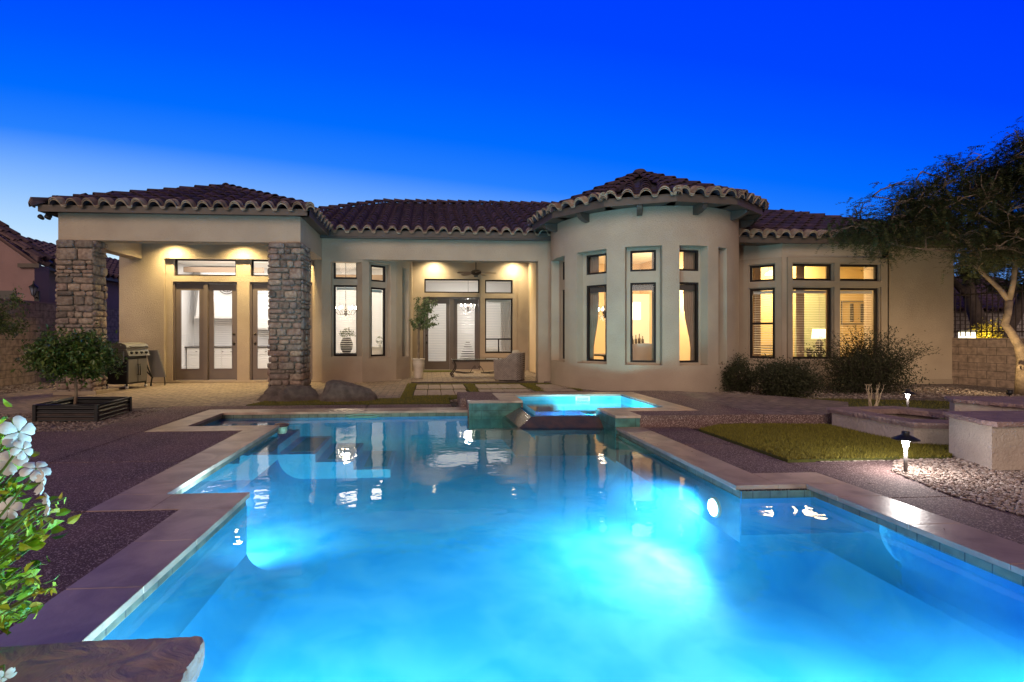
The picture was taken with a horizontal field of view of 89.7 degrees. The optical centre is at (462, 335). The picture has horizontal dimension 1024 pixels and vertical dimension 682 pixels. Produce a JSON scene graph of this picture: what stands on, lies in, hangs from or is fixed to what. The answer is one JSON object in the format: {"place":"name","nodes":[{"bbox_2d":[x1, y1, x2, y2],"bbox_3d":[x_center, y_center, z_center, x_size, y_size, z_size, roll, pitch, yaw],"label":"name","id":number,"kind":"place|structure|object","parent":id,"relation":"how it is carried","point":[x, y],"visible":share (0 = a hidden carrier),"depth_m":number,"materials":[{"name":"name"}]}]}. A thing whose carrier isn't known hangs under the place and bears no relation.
{"place":"outdoors","nodes":[
{"label":"outdoors","id":0,"kind":"place"},
{"bbox_2d":[0,370,536,413],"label":"patio paving","id":1,"kind":"structure","parent":0,"point":[156,395],"depth_m":11.69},
{"bbox_2d":[106,342,149,388],"bbox_3d":[-8.318,0.737,12.709,0.677,1.130,0.756,0,0,6],"label":"gas grill","id":2,"kind":"object","parent":1,"relation":"on","point":[135,354],"visible":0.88,"depth_m":12.47,"materials":[{"name":"silver metal"}]},
{"bbox_2d":[128,359,138,382],"bbox_3d":[-8.050,0.862,12.522,0.067,0.560,0.309,0,0,6],"label":"door","id":3,"kind":"structure","parent":2,"relation":"in","point":[133,366],"depth_m":12.54,"materials":[{"name":"grey metal"}]},
{"bbox_2d":[138,358,146,380],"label":"door","id":4,"kind":"structure","parent":2,"relation":"in","point":[142,376],"depth_m":12.84,"materials":[{"name":"grey metal"}]},
{"bbox_2d":[147,350,165,385],"bbox_3d":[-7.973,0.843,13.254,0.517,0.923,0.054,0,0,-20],"label":"patio chair","id":5,"kind":"object","parent":1,"relation":"on","point":[156,369],"visible":0.81,"depth_m":13.25,"materials":[{"name":"grey metal"}]},
{"bbox_2d":[412,358,424,378],"bbox_3d":[-1.339,0.997,15.494,0.400,0.610,0.400,0,0,-4],"label":"ficus pot","id":6,"kind":"object","parent":1,"relation":"on","point":[418,365],"visible":1,"depth_m":15.37,"materials":[{"name":"ceramic"}]},
{"bbox_2d":[408,296,438,358],"bbox_3d":[-1.166,-0.222,15.459,0.748,1.947,0.796,0,0,28],"label":"ficus tree","id":7,"kind":"object","parent":6,"relation":"in","point":[420,319],"visible":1,"depth_m":15.47,"materials":[{"name":"green plant"}]},
{"bbox_2d":[450,358,501,376],"bbox_3d":[0.447,1.005,15.970,1.698,0.556,0.640,0,0,-4],"label":"scroll table","id":8,"kind":"object","parent":1,"relation":"on","point":[455,360],"visible":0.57,"depth_m":15.70,"materials":[{"name":"brown metal"}]},
{"bbox_2d":[493,352,525,380],"bbox_3d":[1.400,0.899,14.915,0.809,0.805,0.775,0,0,24],"label":"wicker chair","id":9,"kind":"object","parent":1,"relation":"on","point":[511,366],"visible":1,"depth_m":14.58,"materials":[{"name":"grey"}]},
{"bbox_2d":[340,328,355,351],"bbox_3d":[-3.396,0.133,15.097,0.556,0.775,0.436,0,0,-4],"label":"vase","id":10,"kind":"object","parent":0,"point":[346,347],"visible":0.79,"depth_m":14.99,"materials":[{"name":"grey"}]},
{"bbox_2d":[461,342,473,356],"bbox_3d":[0.193,0.768,20.062,0.708,1.033,0.708,0,0,-4],"label":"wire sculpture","id":11,"kind":"object","parent":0,"point":[467,351],"visible":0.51,"depth_m":19.98,"materials":[{"name":"grey metal"}]},
{"bbox_2d":[0,404,1023,634],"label":"deck","id":12,"kind":"structure","parent":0,"point":[90,469],"depth_m":4.72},
{"bbox_2d":[0,636,204,681],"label":"rock slab","id":13,"kind":"object","parent":12,"relation":"on","point":[177,659],"visible":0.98,"depth_m":1.48,"materials":[{"name":"stone"}]},
{"bbox_2d":[0,376,1023,516],"bbox_3d":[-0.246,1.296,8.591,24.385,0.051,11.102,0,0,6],"label":"gravel","id":14,"kind":"structure","parent":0,"point":[996,500],"depth_m":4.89,"materials":[{"name":"gravel"}]},
{"bbox_2d":[0,284,30,339],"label":"edge tree","id":15,"kind":"object","parent":14,"relation":"on","point":[6,327],"visible":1,"depth_m":11.61,"materials":[{"name":"green plant"}]},
{"bbox_2d":[0,298,118,386],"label":"block wall","id":16,"kind":"structure","parent":14,"relation":"on","point":[41,315],"depth_m":13.93,"materials":[{"name":"stone"}]},
{"bbox_2d":[32,397,131,421],"bbox_3d":[-6.076,1.172,8.223,1.076,0.264,1.106,0,0,-4],"label":"raised planter","id":17,"kind":"object","parent":14,"relation":"on","point":[93,409],"visible":0.92,"depth_m":7.73,"materials":[{"name":"black metal"}]},
{"bbox_2d":[10,323,127,403],"bbox_3d":[-6.297,0.479,8.332,1.548,1.395,1.408,0,0,22],"label":"citrus tree","id":18,"kind":"object","parent":17,"relation":"on","point":[86,354],"visible":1,"depth_m":8.09,"materials":[{"name":"green plant"}]},
{"bbox_2d":[715,348,769,391],"bbox_3d":[6.381,0.810,11.808,1.371,1.053,1.250,0,0,41],"label":"shrub","id":19,"kind":"object","parent":14,"relation":"on","point":[732,379],"visible":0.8,"depth_m":11.65,"materials":[{"name":"green plant"}]},
{"bbox_2d":[742,353,831,397],"bbox_3d":[6.833,0.835,10.974,1.636,1.025,1.638,0,0,-4],"label":"round shrub","id":20,"kind":"object","parent":14,"relation":"on","point":[790,380],"visible":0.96,"depth_m":10.67,"materials":[{"name":"green plant"}]},
{"bbox_2d":[799,318,937,395],"bbox_3d":[9.117,0.475,11.657,2.817,1.736,2.014,0,0,-19],"label":"wild shrub","id":21,"kind":"object","parent":14,"relation":"on","point":[860,377],"visible":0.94,"depth_m":11.36,"materials":[{"name":"green plant"}]},
{"bbox_2d":[804,326,940,370],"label":"wild twigs","id":22,"kind":"object","parent":21,"relation":"attached to","point":[882,347],"visible":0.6,"depth_m":11.51,"materials":[{"name":"green plant"}]},
{"bbox_2d":[864,384,885,405],"bbox_3d":[7.000,1.062,8.712,0.323,0.484,0.103,0,0,-4],"label":"bare twig plant","id":23,"kind":"object","parent":14,"relation":"on","point":[869,400],"visible":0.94,"depth_m":8.69,"materials":[{"name":"beige plant"}]},
{"bbox_2d":[826,406,948,444],"bbox_3d":[5.927,1.212,6.673,1.365,0.375,1.517,0,0,-4],"label":"fire pit planter","id":24,"kind":"object","parent":14,"relation":"on","point":[925,426],"visible":0.63,"depth_m":6.64,"materials":[{"name":"paint"}]},
{"bbox_2d":[891,431,920,472],"bbox_3d":[4.182,1.127,4.836,0.216,0.445,0.216,0,0,-4],"label":"path light","id":25,"kind":"object","parent":14,"relation":"on","point":[904,436],"visible":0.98,"depth_m":4.82,"materials":[{"name":"grey metal"}]},
{"bbox_2d":[900,389,915,406],"bbox_3d":[7.508,1.127,8.642,0.216,0.445,0.216,0,0,-4],"label":"path light","id":26,"kind":"object","parent":14,"relation":"on","point":[907,391],"visible":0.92,"depth_m":8.63,"materials":[{"name":"grey metal"}]},
{"bbox_2d":[814,116,1023,394],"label":"mesquite tree","id":27,"kind":"object","parent":14,"relation":"on","point":[992,195],"visible":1,"depth_m":10.41,"materials":[{"name":"green plant"}]},
{"bbox_2d":[944,396,1023,410],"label":"seat wall","id":28,"kind":"structure","parent":14,"relation":"on","point":[986,403],"depth_m":6.56,"materials":[{"name":"paint"}]},
{"bbox_2d":[968,318,1005,337],"bbox_3d":[15.044,0.398,14.597,1.348,1.818,1.455,0,0,-4],"label":"lit hedge bush","id":29,"kind":"object","parent":14,"relation":"on","point":[984,334],"visible":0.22,"depth_m":14.53,"materials":[{"name":"yellow plant"}]},
{"bbox_2d":[0,0,1023,283],"label":"sky","id":30,"kind":"structure","parent":0,"point":[797,105],"materials":[{"name":"blue"}]},
{"bbox_2d":[412,382,698,430],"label":"ground","id":31,"kind":"structure","parent":0,"point":[454,403],"depth_m":13.81,"materials":[{"name":"plant"}]},
{"bbox_2d":[0,221,118,307],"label":"neighbour house","id":32,"kind":"structure","parent":31,"relation":"on","point":[23,259],"depth_m":15.25,"materials":[{"name":"paint"}]},
{"bbox_2d":[0,291,15,298],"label":"window","id":33,"kind":"structure","parent":32,"relation":"in","point":[2,293],"depth_m":15.07,"materials":[{"name":"grey"}]},
{"bbox_2d":[29,280,39,300],"bbox_3d":[-12.549,-1.310,15.002,0.250,0.600,0.324,0,0,-4],"label":"wall lantern","id":34,"kind":"object","parent":32,"relation":"attached to","point":[33,288],"depth_m":14.95,"materials":[{"name":"black metal"}]},
{"bbox_2d":[257,385,318,401],"bbox_3d":[-3.526,1.184,10.410,1.332,0.393,0.860,0,0,-4],"label":"boulder","id":35,"kind":"object","parent":31,"relation":"on","point":[290,393],"visible":0.66,"depth_m":10.15,"materials":[{"name":"stone"}]},
{"bbox_2d":[317,380,376,401],"bbox_3d":[-2.354,1.138,10.398,1.239,0.484,0.886,0,0,-4],"label":"boulder","id":36,"kind":"object","parent":31,"relation":"on","point":[338,391],"visible":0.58,"depth_m":10.09,"materials":[{"name":"stone"}]},
{"bbox_2d":[246,382,583,405],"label":"strip grass","id":37,"kind":"structure","parent":31,"relation":"on","point":[407,395],"depth_m":10.31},
{"bbox_2d":[414,384,576,394],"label":"stepping pavers","id":38,"kind":"object","parent":31,"relation":"on","point":[462,388],"visible":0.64,"depth_m":12.44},
{"bbox_2d":[28,169,987,394],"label":"house","id":39,"kind":"structure","parent":31,"relation":"on","point":[293,256],"depth_m":13.60,"materials":[{"name":"paint"}]},
{"bbox_2d":[37,214,51,219],"bbox_3d":[-9.152,-2.603,11.240,0.240,0.135,0.203,0,0,-4],"label":"security light","id":40,"kind":"object","parent":39,"relation":"attached to","point":[46,216],"visible":1,"depth_m":11.17,"materials":[{"name":"black metal"}]},
{"bbox_2d":[176,284,203,379],"bbox_3d":[-7.628,-0.103,14.356,0.768,2.685,0.098,0,0,-4],"label":"door","id":41,"kind":"structure","parent":39,"relation":"in","point":[181,374],"depth_m":14.32,"materials":[{"name":"paint"}]},
{"bbox_2d":[175,259,235,275],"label":"window","id":42,"kind":"structure","parent":39,"relation":"in","point":[176,260],"depth_m":14.32,"materials":[{"name":"brown metal"}]},
{"bbox_2d":[194,272,234,318],"bbox_3d":[-8.232,-1.410,17.456,1.560,1.680,0.530,0,0,-4],"label":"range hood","id":43,"kind":"object","parent":39,"relation":"attached to","point":[223,302],"visible":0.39,"depth_m":17.26,"materials":[{"name":"white"}]},
{"bbox_2d":[209,284,235,379],"bbox_3d":[-6.752,-0.103,14.415,0.768,2.685,0.162,0,0,-4],"label":"door","id":44,"kind":"structure","parent":39,"relation":"in","point":[214,373],"depth_m":14.41,"materials":[{"name":"paint"}]},
{"bbox_2d":[184,346,270,368],"bbox_3d":[-7.527,0.823,17.470,3.508,0.925,0.660,0,0,-4],"label":"kitchen cabinet","id":45,"kind":"object","parent":39,"relation":"on","point":[222,351],"visible":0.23,"depth_m":17.13,"materials":[{"name":"white paint"}]},
{"bbox_2d":[252,284,268,378],"bbox_3d":[-5.553,-0.103,14.468,0.763,2.685,0.162,0,0,-4],"label":"door","id":46,"kind":"structure","parent":39,"relation":"in","point":[257,373],"depth_m":14.44,"materials":[{"name":"paint"}]},
{"bbox_2d":[258,291,269,329],"bbox_3d":[-6.317,-0.880,17.669,1.750,1.360,0.430,0,0,-4],"label":"wall cupboard","id":47,"kind":"object","parent":39,"relation":"attached to","point":[263,307],"depth_m":17.45,"materials":[{"name":"white paint"}]},
{"bbox_2d":[258,294,269,328],"bbox_3d":[-6.310,-0.815,17.493,1.600,1.170,0.021,0,0,-4],"label":"door","id":48,"kind":"structure","parent":47,"relation":"in","point":[263,304],"depth_m":17.45,"materials":[{"name":"white paint"}]},
{"bbox_2d":[252,260,310,275],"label":"window","id":49,"kind":"structure","parent":39,"relation":"in","point":[252,260],"depth_m":14.44,"materials":[{"name":"brown metal"}]},
{"bbox_2d":[308,285,310,378],"bbox_3d":[-4.687,-0.103,14.591,0.763,2.685,0.098,0,0,-4],"label":"door","id":50,"kind":"structure","parent":39,"relation":"in","point":[310,285],"depth_m":14.57,"materials":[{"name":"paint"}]},
{"bbox_2d":[334,285,356,355],"bbox_3d":[-3.274,-0.414,14.407,0.678,1.988,0.140,0,0,-4],"label":"window","id":51,"kind":"structure","parent":39,"relation":"in","point":[339,287],"depth_m":14.41,"materials":[{"name":"brown metal"}]},
{"bbox_2d":[334,263,356,278],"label":"window","id":52,"kind":"structure","parent":39,"relation":"in","point":[335,277],"depth_m":14.32,"materials":[{"name":"brown metal"}]},
{"bbox_2d":[336,263,355,320],"bbox_3d":[-3.522,-1.390,15.393,0.643,1.900,0.652,0,0,-4],"label":"chandelier","id":53,"kind":"object","parent":39,"relation":"hanging from","point":[345,313],"visible":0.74,"depth_m":15.38,"materials":[{"name":"grey metal"}]},
{"bbox_2d":[372,346,382,354],"bbox_3d":[-2.591,0.818,16.580,1.010,0.935,0.500,0,0,-4],"label":"sideboard","id":54,"kind":"object","parent":39,"relation":"on","point":[376,351],"visible":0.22,"depth_m":16.33,"materials":[{"name":"white paint"}]},
{"bbox_2d":[371,287,384,355],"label":"window","id":55,"kind":"structure","parent":39,"relation":"in","point":[378,290],"depth_m":14.93,"materials":[{"name":"brown metal"}]},
{"bbox_2d":[371,265,384,281],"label":"window","id":56,"kind":"structure","parent":39,"relation":"in","point":[377,266],"depth_m":14.84,"materials":[{"name":"brown metal"}]},
{"bbox_2d":[425,299,449,369],"bbox_3d":[-0.957,-0.047,19.068,0.932,2.635,0.161,0,0,-4],"label":"door","id":57,"kind":"structure","parent":39,"relation":"in","point":[429,365],"depth_m":19.09,"materials":[{"name":"paint"}]},
{"bbox_2d":[424,279,479,292],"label":"window","id":58,"kind":"structure","parent":39,"relation":"in","point":[478,280],"depth_m":19.09,"materials":[{"name":"brown metal"}]},
{"bbox_2d":[454,299,477,369],"bbox_3d":[0.117,-0.047,19.175,0.925,2.635,0.097,0,0,-4],"label":"door","id":59,"kind":"structure","parent":39,"relation":"in","point":[460,365],"depth_m":19.16,"materials":[{"name":"paint"}]},
{"bbox_2d":[457,269,485,276],"bbox_3d":[0.438,-2.400,16.635,1.293,1.000,1.254,0,0,-4],"label":"ceiling fan","id":60,"kind":"object","parent":39,"relation":"hanging from","point":[475,272],"visible":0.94,"depth_m":16.57,"materials":[{"name":"brown metal"}]},
{"bbox_2d":[485,298,511,352],"bbox_3d":[1.336,-0.362,19.259,1.041,2.050,0.140,0,0,-4],"label":"window","id":61,"kind":"structure","parent":39,"relation":"in","point":[487,300],"depth_m":19.27,"materials":[{"name":"glass"}]},
{"bbox_2d":[485,280,511,293],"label":"window","id":62,"kind":"structure","parent":39,"relation":"in","point":[485,280],"depth_m":19.21,"materials":[{"name":"brown metal"}]},
{"bbox_2d":[501,302,510,351],"bbox_3d":[1.709,-0.050,19.967,0.483,2.500,0.075,0,0,-4],"label":"curtain","id":63,"kind":"object","parent":39,"relation":"hanging from","point":[503,304],"visible":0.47,"depth_m":19.96,"materials":[{"name":"white fabric"}]},
{"bbox_2d":[563,290,564,358],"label":"window","id":64,"kind":"structure","parent":39,"relation":"in","point":[563,290],"depth_m":13.67,"materials":[{"name":"brown metal"}]},
{"bbox_2d":[590,256,598,358],"bbox_3d":[3.239,-0.425,12.641,0.075,3.350,0.291,0,0,-43],"label":"curtain","id":65,"kind":"object","parent":39,"relation":"hanging from","point":[594,297],"visible":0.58,"depth_m":12.64,"materials":[{"name":"fabric"}]},
{"bbox_2d":[587,284,606,361],"bbox_3d":[3.282,-0.300,12.420,0.120,1.840,0.560,0,0,-43],"label":"window","id":66,"kind":"structure","parent":39,"relation":"in","point":[596,288],"depth_m":12.49,"materials":[{"name":"brown metal"}]},
{"bbox_2d":[587,253,606,274],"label":"window","id":67,"kind":"structure","parent":39,"relation":"in","point":[605,254],"depth_m":12.42,"materials":[{"name":"brown metal"}]},
{"bbox_2d":[599,256,604,320],"bbox_3d":[4.130,-1.361,14.937,0.374,1.957,0.358,0,0,-4],"label":"chandelier","id":68,"kind":"object","parent":39,"relation":"hanging from","point":[601,317],"visible":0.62,"depth_m":14.92,"materials":[{"name":"glass"}]},
{"bbox_2d":[632,253,632,359],"bbox_3d":[3.933,-0.425,12.060,0.123,3.350,0.075,0,0,17],"label":"curtain","id":69,"kind":"object","parent":39,"relation":"hanging from","point":[632,312],"visible":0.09,"depth_m":12.03,"materials":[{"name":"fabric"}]},
{"bbox_2d":[633,343,651,359],"bbox_3d":[4.645,0.740,13.545,0.720,1.080,0.820,0,0,-4],"label":"cabinet","id":70,"kind":"object","parent":39,"relation":"on","point":[642,351],"visible":0.28,"depth_m":13.17,"materials":[{"name":"beige wood"}]},
{"bbox_2d":[630,282,655,362],"bbox_3d":[4.172,-0.300,11.863,0.560,1.840,0.120,0,0,17],"label":"window","id":71,"kind":"structure","parent":39,"relation":"in","point":[645,286],"depth_m":11.84,"materials":[{"name":"brown metal"}]},
{"bbox_2d":[630,250,655,271],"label":"window","id":72,"kind":"structure","parent":39,"relation":"in","point":[643,251],"depth_m":11.81,"materials":[{"name":"brown metal"}]},
{"bbox_2d":[652,252,653,359],"bbox_3d":[4.464,-0.425,11.899,0.134,3.350,0.075,0,0,17],"label":"curtain","id":73,"kind":"object","parent":39,"relation":"hanging from","point":[652,312],"visible":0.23,"depth_m":11.90,"materials":[{"name":"fabric"}]},
{"bbox_2d":[683,252,694,359],"bbox_3d":[5.307,-0.425,11.956,0.336,3.350,0.075,0,0,-11],"label":"curtain","id":74,"kind":"object","parent":39,"relation":"hanging from","point":[689,295],"visible":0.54,"depth_m":11.95,"materials":[{"name":"fabric"}]},
{"bbox_2d":[680,282,697,362],"bbox_3d":[5.136,-0.300,11.803,0.560,1.840,0.120,0,0,-11],"label":"window","id":75,"kind":"structure","parent":39,"relation":"in","point":[692,286],"depth_m":11.79,"materials":[{"name":"brown metal"}]},
{"bbox_2d":[680,250,697,270],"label":"window","id":76,"kind":"structure","parent":39,"relation":"in","point":[690,251],"depth_m":11.79,"materials":[{"name":"brown metal"}]},
{"bbox_2d":[753,268,760,355],"bbox_3d":[8.145,-0.500,14.200,0.214,3.000,0.075,0,0,-4],"label":"curtain","id":77,"kind":"object","parent":39,"relation":"hanging from","point":[756,273],"visible":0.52,"depth_m":14.19,"materials":[{"name":"fabric"}]},
{"bbox_2d":[750,288,774,358],"bbox_3d":[7.897,-0.314,13.478,0.576,1.832,0.140,0,0,39],"label":"window","id":78,"kind":"structure","parent":39,"relation":"in","point":[765,291],"depth_m":13.50,"materials":[{"name":"brown metal"}]},
{"bbox_2d":[750,264,774,281],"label":"window","id":79,"kind":"structure","parent":39,"relation":"in","point":[772,265],"depth_m":13.44,"materials":[{"name":"brown metal"}]},
{"bbox_2d":[796,266,804,356],"bbox_3d":[8.984,-0.699,13.636,0.195,2.602,0.075,0,0,-4],"label":"curtain","id":80,"kind":"object","parent":39,"relation":"hanging from","point":[799,304],"visible":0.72,"depth_m":13.62,"materials":[{"name":"fabric"}]},
{"bbox_2d":[793,288,830,358],"bbox_3d":[8.970,-0.314,13.275,1.085,1.832,0.140,0,0,-4],"label":"window","id":81,"kind":"structure","parent":39,"relation":"in","point":[819,291],"depth_m":13.28,"materials":[{"name":"brown metal"}]},
{"bbox_2d":[793,264,830,280],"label":"window","id":82,"kind":"structure","parent":39,"relation":"in","point":[828,266],"depth_m":13.22,"materials":[{"name":"brown metal"}]},
{"bbox_2d":[841,302,863,323],"bbox_3d":[12.290,-0.700,15.756,1.360,0.720,0.030,0,0,-4],"label":"wall art","id":83,"kind":"object","parent":39,"relation":"attached to","point":[852,312],"depth_m":15.72,"materials":[{"name":"brown"}]},
{"bbox_2d":[840,288,876,356],"bbox_3d":[10.244,-0.314,13.364,1.089,1.832,0.140,0,0,-4],"label":"window","id":84,"kind":"structure","parent":39,"relation":"in","point":[874,290],"depth_m":13.37,"materials":[{"name":"brown metal"}]},
{"bbox_2d":[840,264,876,280],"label":"window","id":85,"kind":"structure","parent":39,"relation":"in","point":[841,265],"depth_m":13.30,"materials":[{"name":"brown metal"}]},
{"bbox_2d":[179,411,1023,681],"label":"pool shell","id":86,"kind":"object","parent":31,"relation":"in","point":[440,549],"visible":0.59,"depth_m":4.09,"materials":[{"name":"paint"}]},
{"bbox_2d":[290,438,391,466],"bbox_3d":[-1.878,1.843,8.119,1.420,0.254,1.020,0,0,-4],"label":"pool step inlay","id":87,"kind":"object","parent":86,"relation":"on","point":[374,459],"visible":1,"depth_m":8.06,"materials":[{"name":"teal"}]},
{"bbox_2d":[345,414,380,417],"bbox_3d":[-1.712,1.374,8.758,0.603,0.073,0.020,0,0,-4],"label":"skimmer mouth","id":88,"kind":"object","parent":86,"relation":"attached to","point":[352,416],"visible":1,"depth_m":8.75},
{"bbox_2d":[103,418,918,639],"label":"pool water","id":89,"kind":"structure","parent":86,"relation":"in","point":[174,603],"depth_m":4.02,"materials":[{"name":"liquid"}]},
{"bbox_2d":[274,423,288,433],"bbox_3d":[-2.764,1.413,7.807,0.220,0.155,0.220,0,0,-4],"label":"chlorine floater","id":90,"kind":"object","parent":89,"relation":"on","point":[282,428],"visible":0.81,"depth_m":7.74,"materials":[{"name":"white plastic"}]},
{"bbox_2d":[0,407,1023,646],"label":"pool coping","id":91,"kind":"object","parent":86,"relation":"on","point":[94,603],"visible":0.98,"depth_m":3.69,"materials":[{"name":"stone"}]},
{"bbox_2d":[0,399,80,681],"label":"flowering plant","id":92,"kind":"object","parent":91,"relation":"on","point":[15,441],"visible":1,"depth_m":1.30,"materials":[{"name":"white plant"}]},
{"bbox_2d":[92,412,1023,640],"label":"waterline tile","id":93,"kind":"object","parent":86,"relation":"attached to","point":[1013,577],"visible":0.65,"depth_m":4.17,"materials":[{"name":"tile"}]},
{"bbox_2d":[708,497,719,517],"bbox_3d":[2.335,1.610,4.794,0.046,0.188,0.188,0,0,-4],"label":"pool light","id":94,"kind":"object","parent":86,"relation":"attached to","point":[713,507],"visible":1,"depth_m":4.76,"materials":[{"name":"white paint"}]},
{"bbox_2d":[457,390,763,447],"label":"spa terrace","id":95,"kind":"structure","parent":31,"relation":"on","point":[708,413],"depth_m":7.57,"materials":[{"name":"stone"}]},
{"bbox_2d":[469,403,639,462],"bbox_3d":[1.425,1.486,8.200,2.868,0.629,0.624,0,0,38],"label":"spa wall tile","id":96,"kind":"object","parent":95,"relation":"attached to","point":[485,421],"visible":0.79,"depth_m":8.84,"materials":[{"name":"tile"}]},
{"bbox_2d":[502,407,603,455],"bbox_3d":[1.406,1.525,8.278,1.355,0.550,1.280,0,0,-4],"label":"spillway","id":97,"kind":"object","parent":96,"relation":"attached to","point":[525,432],"visible":0.95,"depth_m":7.68,"materials":[{"name":"tile"}]},
{"bbox_2d":[467,392,697,417],"bbox_3d":[1.802,1.151,8.671,3.400,0.039,2.950,0,0,-4],"label":"spa coping","id":98,"kind":"object","parent":95,"relation":"on","point":[611,412],"visible":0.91,"depth_m":8.87,"materials":[{"name":"stone"}]},
{"bbox_2d":[518,396,654,415],"bbox_3d":[2.091,1.445,8.851,2.090,0.550,1.970,0,0,-4],"label":"spa basin","id":99,"kind":"object","parent":95,"relation":"in","point":[532,405],"visible":0.09,"depth_m":9.82,"materials":[{"name":"liquid"}]},
{"bbox_2d":[575,396,589,400],"bbox_3d":[2.303,1.215,9.836,0.280,0.090,0.017,0,0,-4],"label":"skimmer faceplate","id":100,"kind":"object","parent":99,"relation":"attached to","point":[582,398],"visible":1,"depth_m":9.83,"materials":[{"name":"white paint"}]},
{"bbox_2d":[698,422,951,462],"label":"lawn grass","id":101,"kind":"structure","parent":31,"relation":"on","point":[796,442],"depth_m":6.00,"materials":[{"name":"plant"}]},
{"bbox_2d":[942,411,1023,469],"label":"seat wall","id":102,"kind":"structure","parent":31,"relation":"on","point":[991,440],"depth_m":5.03,"materials":[{"name":"paint"}]},
{"bbox_2d":[952,285,1023,388],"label":"boundary wall","id":103,"kind":"structure","parent":31,"relation":"on","point":[989,362],"depth_m":13.08,"materials":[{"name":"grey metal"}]},
{"bbox_2d":[954,276,1023,337],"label":"fence","id":104,"kind":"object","parent":31,"relation":"on","point":[995,309],"depth_m":21.34,"materials":[{"name":"black"}]},
{"bbox_2d":[954,212,1023,337],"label":"shade tree","id":105,"kind":"object","parent":31,"relation":"on","point":[967,285],"visible":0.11,"depth_m":18.20,"materials":[{"name":"green plant"}]},
{"bbox_2d":[633,294,648,343],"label":"wall","id":106,"kind":"structure","parent":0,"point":[641,314],"depth_m":17.88,"materials":[{"name":"paint"}]},
{"bbox_2d":[666,391,847,424],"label":"paver terrace","id":107,"kind":"structure","parent":0,"point":[781,409],"depth_m":8.34,"materials":[{"name":"stone"}]},
{"bbox_2d":[811,329,825,349],"bbox_3d":[10.485,0.130,15.064,0.400,0.640,0.400,0,0,-4],"label":"table lamp","id":108,"kind":"object","parent":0,"point":[815,334],"visible":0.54,"depth_m":14.97,"materials":[{"name":"grey"}]},
{"bbox_2d":[803,397,948,408],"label":"grass","id":109,"kind":"structure","parent":0,"point":[924,404],"depth_m":9.69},
{"bbox_2d":[957,330,977,337],"bbox_3d":[14.202,0.575,14.421,0.300,1.450,0.300,0,0,-4],"label":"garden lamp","id":110,"kind":"object","parent":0,"point":[967,335],"visible":0.2,"depth_m":14.30,"materials":[{"name":"white"}]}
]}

